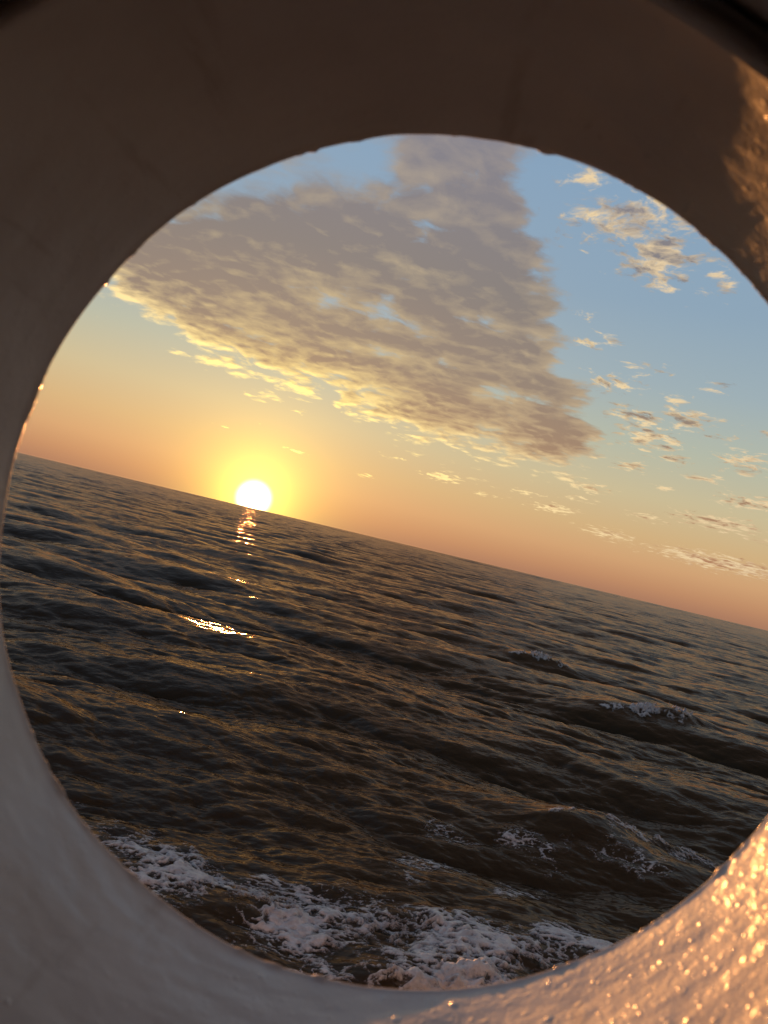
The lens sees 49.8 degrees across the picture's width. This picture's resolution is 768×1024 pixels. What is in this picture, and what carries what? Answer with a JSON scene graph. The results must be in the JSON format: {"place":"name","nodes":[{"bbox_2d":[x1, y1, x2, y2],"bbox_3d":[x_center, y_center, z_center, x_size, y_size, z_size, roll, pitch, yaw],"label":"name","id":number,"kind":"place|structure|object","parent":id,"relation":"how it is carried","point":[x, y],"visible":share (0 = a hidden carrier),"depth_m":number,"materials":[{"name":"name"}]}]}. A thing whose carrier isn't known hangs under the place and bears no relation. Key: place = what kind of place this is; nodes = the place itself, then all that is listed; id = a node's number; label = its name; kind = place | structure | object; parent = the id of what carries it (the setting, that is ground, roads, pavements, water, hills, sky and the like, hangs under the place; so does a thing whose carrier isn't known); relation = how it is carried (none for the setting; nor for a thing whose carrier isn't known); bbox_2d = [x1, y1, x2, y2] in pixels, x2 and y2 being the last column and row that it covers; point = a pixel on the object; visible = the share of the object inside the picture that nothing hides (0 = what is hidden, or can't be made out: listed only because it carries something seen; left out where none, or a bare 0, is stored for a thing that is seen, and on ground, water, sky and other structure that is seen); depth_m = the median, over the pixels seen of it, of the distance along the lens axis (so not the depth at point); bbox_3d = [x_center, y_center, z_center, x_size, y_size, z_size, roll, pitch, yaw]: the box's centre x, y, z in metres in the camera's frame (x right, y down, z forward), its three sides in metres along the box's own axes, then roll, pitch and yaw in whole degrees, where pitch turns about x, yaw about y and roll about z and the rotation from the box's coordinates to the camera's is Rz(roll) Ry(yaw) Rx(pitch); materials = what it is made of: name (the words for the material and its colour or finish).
{"place":"outdoors","nodes":[
{"label":"outdoors","id":0,"kind":"place"},
{"bbox_2d":[0,452,767,989],"bbox_3d":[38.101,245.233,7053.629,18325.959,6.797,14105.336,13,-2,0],"label":"sea","id":1,"kind":"structure","parent":0,"point":[236,694],"depth_m":20.29,"materials":[{"name":"liquid"}]},
{"bbox_2d":[88,820,715,989],"bbox_3d":[1.510,5.287,11.792,13.306,0.807,6.277,14,-2,-23],"label":"wake foam","id":2,"kind":"object","parent":1,"relation":"on","point":[461,971],"visible":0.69,"depth_m":9.71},
{"bbox_2d":[510,650,567,666],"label":"whitecap foam","id":3,"kind":"object","parent":1,"relation":"on","point":[543,656],"visible":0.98,"depth_m":43.31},
{"bbox_2d":[550,807,703,860],"bbox_3d":[4.827,6.114,15.512,4.461,0.677,0.895,14,-2,-14],"label":"whitecap foam","id":4,"kind":"object","parent":1,"relation":"on","point":[634,828],"visible":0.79,"depth_m":15.56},
{"bbox_2d":[600,702,692,722],"bbox_3d":[10.636,7.638,31.586,6.182,0.757,1.552,14,-2,-18],"label":"whitecap foam","id":5,"kind":"object","parent":1,"relation":"on","point":[646,706],"visible":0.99,"depth_m":31.47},
{"label":"sea around ship","id":6,"kind":"structure","parent":0,"visible":0},
{"bbox_2d":[0,0,767,1023],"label":"ship","id":7,"kind":"object","parent":6,"relation":"on","point":[128,128],"visible":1,"depth_m":0.35,"materials":[{"name":"white paint"}]}
]}

